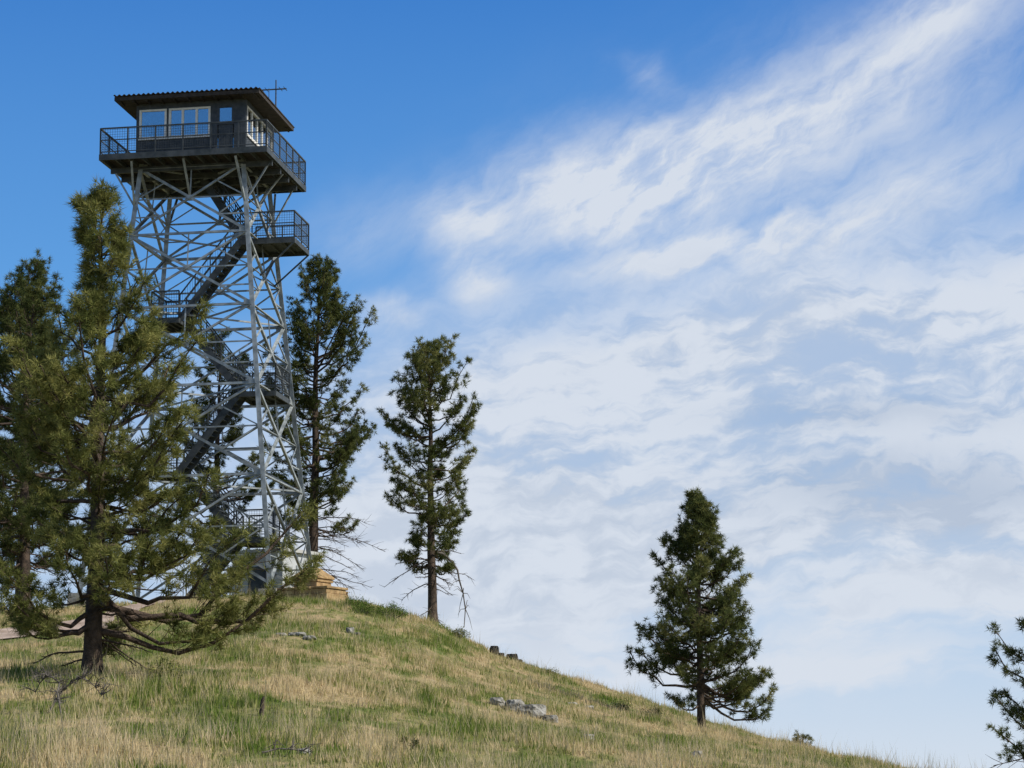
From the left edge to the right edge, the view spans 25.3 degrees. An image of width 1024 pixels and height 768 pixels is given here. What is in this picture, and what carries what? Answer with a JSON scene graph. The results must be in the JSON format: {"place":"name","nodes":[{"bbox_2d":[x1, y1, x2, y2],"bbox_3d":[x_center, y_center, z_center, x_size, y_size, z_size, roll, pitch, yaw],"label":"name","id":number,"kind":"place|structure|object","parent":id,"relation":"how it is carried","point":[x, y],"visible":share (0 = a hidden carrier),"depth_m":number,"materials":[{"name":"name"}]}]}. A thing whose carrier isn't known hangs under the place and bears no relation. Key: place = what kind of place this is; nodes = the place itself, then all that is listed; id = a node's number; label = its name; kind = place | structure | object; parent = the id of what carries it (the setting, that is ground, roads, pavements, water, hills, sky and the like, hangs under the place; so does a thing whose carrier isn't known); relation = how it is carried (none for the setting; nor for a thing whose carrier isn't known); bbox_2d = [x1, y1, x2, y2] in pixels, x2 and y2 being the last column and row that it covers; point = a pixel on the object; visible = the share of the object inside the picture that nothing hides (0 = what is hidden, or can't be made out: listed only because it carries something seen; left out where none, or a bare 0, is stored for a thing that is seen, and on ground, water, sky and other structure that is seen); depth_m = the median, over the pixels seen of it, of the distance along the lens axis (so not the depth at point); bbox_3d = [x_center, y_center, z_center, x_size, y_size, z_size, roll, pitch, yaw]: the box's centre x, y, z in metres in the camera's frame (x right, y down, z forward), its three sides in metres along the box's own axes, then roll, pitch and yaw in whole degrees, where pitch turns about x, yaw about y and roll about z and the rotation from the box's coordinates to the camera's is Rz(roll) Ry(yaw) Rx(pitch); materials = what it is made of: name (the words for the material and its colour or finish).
{"place":"outdoors","nodes":[
{"label":"outdoors","id":0,"kind":"place"},
{"bbox_2d":[0,600,165,638],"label":"dirt path","id":1,"kind":"structure","parent":0,"point":[4,634],"depth_m":66.67,"materials":[{"name":"beige soil"}]},
{"bbox_2d":[0,586,1020,767],"bbox_3d":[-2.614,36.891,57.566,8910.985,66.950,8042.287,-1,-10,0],"label":"grassy hill","id":2,"kind":"structure","parent":0,"point":[376,657],"depth_m":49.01,"materials":[{"name":"green plant"}]},
{"bbox_2d":[0,314,78,599],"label":"ponderosa pine","id":3,"kind":"object","parent":2,"relation":"on","point":[34,467],"visible":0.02,"depth_m":88.58,"materials":[{"name":"green plant"}]},
{"bbox_2d":[16,661,68,714],"bbox_3d":[-7.606,4.952,37.100,1.087,0.924,0.641,-10,-14,43],"label":"fallen branch","id":4,"kind":"object","parent":2,"relation":"on","point":[49,675],"visible":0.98,"depth_m":37.09,"materials":[{"name":"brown wood"}]},
{"bbox_2d":[0,248,116,603],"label":"ponderosa pine","id":5,"kind":"object","parent":2,"relation":"on","point":[39,271],"visible":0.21,"depth_m":81.12,"materials":[{"name":"green plant"}]},
{"bbox_2d":[0,272,121,611],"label":"ponderosa pine","id":6,"kind":"object","parent":2,"relation":"on","point":[22,547],"visible":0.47,"depth_m":76.54,"materials":[{"name":"green plant"}]},
{"bbox_2d":[48,665,125,711],"bbox_3d":[-7.025,5.008,37.532,1.256,0.808,0.579,5,-11,-28],"label":"fallen branch","id":7,"kind":"object","parent":2,"relation":"on","point":[83,678],"visible":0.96,"depth_m":37.54,"materials":[{"name":"brown wood"}]},
{"bbox_2d":[0,173,330,675],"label":"ponderosa pine","id":8,"kind":"object","parent":2,"relation":"on","point":[89,321],"visible":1,"depth_m":45.03,"materials":[{"name":"green plant"}]},
{"bbox_2d":[142,652,188,680],"bbox_3d":[-6.510,5.325,42.705,0.926,0.693,0.816,-1,-10,0],"label":"green shrub","id":9,"kind":"object","parent":2,"relation":"on","point":[160,670],"visible":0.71,"depth_m":42.66,"materials":[{"name":"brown plant"}]},
{"bbox_2d":[67,80,311,606],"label":"fire lookout tower","id":10,"kind":"structure","parent":2,"relation":"on","point":[188,151],"depth_m":91.06,"materials":[{"name":"metal"}]},
{"bbox_2d":[138,106,271,147],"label":"window frames","id":11,"kind":"structure","parent":10,"relation":"in","point":[141,116],"depth_m":91.23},
{"bbox_2d":[175,327,283,596],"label":"ponderosa pine","id":12,"kind":"object","parent":2,"relation":"on","point":[233,433],"visible":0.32,"depth_m":104.81,"materials":[{"name":"green plant"}]},
{"bbox_2d":[259,696,264,714],"bbox_3d":[-4.141,5.375,37.643,0.104,0.426,0.097,-1,-10,0],"label":"tree stump","id":13,"kind":"object","parent":2,"relation":"on","point":[262,702],"visible":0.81,"depth_m":37.63,"materials":[{"name":"brown wood"}]},
{"bbox_2d":[232,530,322,595],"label":"utility hut","id":14,"kind":"object","parent":2,"relation":"on","point":[256,582],"visible":0.21,"depth_m":95.40,"materials":[{"name":"paint"}]},
{"bbox_2d":[248,566,265,594],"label":"door","id":15,"kind":"structure","parent":14,"relation":"in","point":[256,582],"depth_m":95.35,"materials":[{"name":"metal"}]},
{"bbox_2d":[262,736,322,754],"bbox_3d":[-2.863,4.767,29.672,0.770,0.357,0.427,-4,-10,20],"label":"fallen branch","id":16,"kind":"object","parent":2,"relation":"on","point":[292,748],"visible":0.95,"depth_m":29.67,"materials":[{"name":"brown wood"}]},
{"bbox_2d":[276,632,316,639],"bbox_3d":[-5.630,6.646,59.775,0.610,0.334,2.339,4,-11,-26],"label":"rock outcrop","id":17,"kind":"object","parent":2,"relation":"on","point":[306,637],"visible":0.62,"depth_m":59.44,"materials":[{"name":"stone"}]},
{"bbox_2d":[297,748,309,754],"bbox_3d":[-2.798,4.966,30.610,0.170,0.140,0.219,-1,-10,0],"label":"rock","id":18,"kind":"object","parent":2,"relation":"on","point":[304,750],"visible":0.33,"depth_m":30.53,"materials":[{"name":"stone"}]},
{"bbox_2d":[239,252,385,589],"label":"ponderosa pine","id":19,"kind":"object","parent":2,"relation":"on","point":[350,441],"visible":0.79,"depth_m":101.60,"materials":[{"name":"green plant"}]},
{"bbox_2d":[277,568,347,601],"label":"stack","id":20,"kind":"object","parent":2,"relation":"on","point":[323,585],"visible":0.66,"depth_m":83.71,"materials":[{"name":"wood"}]},
{"bbox_2d":[346,627,359,634],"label":"rock outcrop","id":21,"kind":"object","parent":2,"relation":"on","point":[348,629],"visible":0.59,"depth_m":65.62,"materials":[{"name":"stone"}]},
{"bbox_2d":[340,592,369,608],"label":"green shrub","id":22,"kind":"object","parent":2,"relation":"on","point":[352,600],"visible":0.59,"depth_m":77.77,"materials":[{"name":"green plant"}]},
{"bbox_2d":[348,599,377,615],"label":"green shrub","id":23,"kind":"object","parent":2,"relation":"on","point":[368,609],"visible":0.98,"depth_m":73.70,"materials":[{"name":"green plant"}]},
{"bbox_2d":[372,601,408,620],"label":"green shrub","id":24,"kind":"object","parent":2,"relation":"on","point":[393,612],"visible":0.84,"depth_m":75.69,"materials":[{"name":"green plant"}]},
{"bbox_2d":[394,734,418,749],"bbox_3d":[-1.645,5.382,33.483,0.674,0.499,0.367,3,-10,-18],"label":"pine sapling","id":25,"kind":"object","parent":2,"relation":"on","point":[413,742],"visible":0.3,"depth_m":33.57,"materials":[{"name":"green plant"}]},
{"bbox_2d":[377,332,483,626],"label":"ponderosa pine","id":26,"kind":"object","parent":2,"relation":"on","point":[428,358],"visible":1,"depth_m":88.35,"materials":[{"name":"green plant"}]},
{"bbox_2d":[451,626,470,638],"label":"green shrub","id":27,"kind":"object","parent":2,"relation":"on","point":[457,632],"visible":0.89,"depth_m":83.08,"materials":[{"name":"brown plant"}]},
{"bbox_2d":[490,646,503,656],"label":"charred stump","id":28,"kind":"object","parent":2,"relation":"on","point":[496,648],"visible":0.5,"depth_m":83.05,"materials":[{"name":"brown wood"}]},
{"bbox_2d":[506,654,522,663],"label":"charred stump","id":29,"kind":"object","parent":2,"relation":"on","point":[515,656],"visible":0.38,"depth_m":82.58,"materials":[{"name":"brown wood"}]},
{"bbox_2d":[490,697,557,722],"bbox_3d":[0.279,7.176,49.825,0.770,0.702,2.239,5,-11,-30],"label":"rock outcrop","id":30,"kind":"object","parent":2,"relation":"on","point":[540,709],"visible":0.66,"depth_m":49.37,"materials":[{"name":"stone"}]},
{"bbox_2d":[540,666,560,675],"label":"green shrub","id":31,"kind":"object","parent":2,"relation":"on","point":[549,671],"visible":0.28,"depth_m":79.29,"materials":[{"name":"brown plant"}]},
{"bbox_2d":[610,698,630,712],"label":"green shrub","id":32,"kind":"object","parent":2,"relation":"on","point":[620,704],"visible":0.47,"depth_m":65.23,"materials":[{"name":"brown plant"}]},
{"bbox_2d":[636,704,669,715],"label":"green shrub","id":33,"kind":"object","parent":2,"relation":"on","point":[655,709],"visible":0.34,"depth_m":65.74,"materials":[{"name":"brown plant"}]},
{"bbox_2d":[623,486,778,727],"bbox_3d":[5.473,6.447,64.943,4.046,7.178,4.164,-5,-11,26],"label":"ponderosa pine","id":34,"kind":"object","parent":2,"relation":"on","point":[698,622],"visible":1,"depth_m":64.45,"materials":[{"name":"green plant"}]},
{"bbox_2d":[791,731,815,745],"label":"green shrub","id":35,"kind":"object","parent":2,"relation":"on","point":[804,736],"visible":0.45,"depth_m":73.02,"materials":[{"name":"green plant"}]},
{"bbox_2d":[984,616,1023,767],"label":"ponderosa pine","id":36,"kind":"object","parent":2,"relation":"on","point":[1016,711],"visible":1,"depth_m":59.69,"materials":[{"name":"green plant"}]},
{"bbox_2d":[0,0,1023,767],"label":"sky","id":37,"kind":"structure","parent":0,"point":[766,257],"materials":[{"name":"blue"}]}
]}

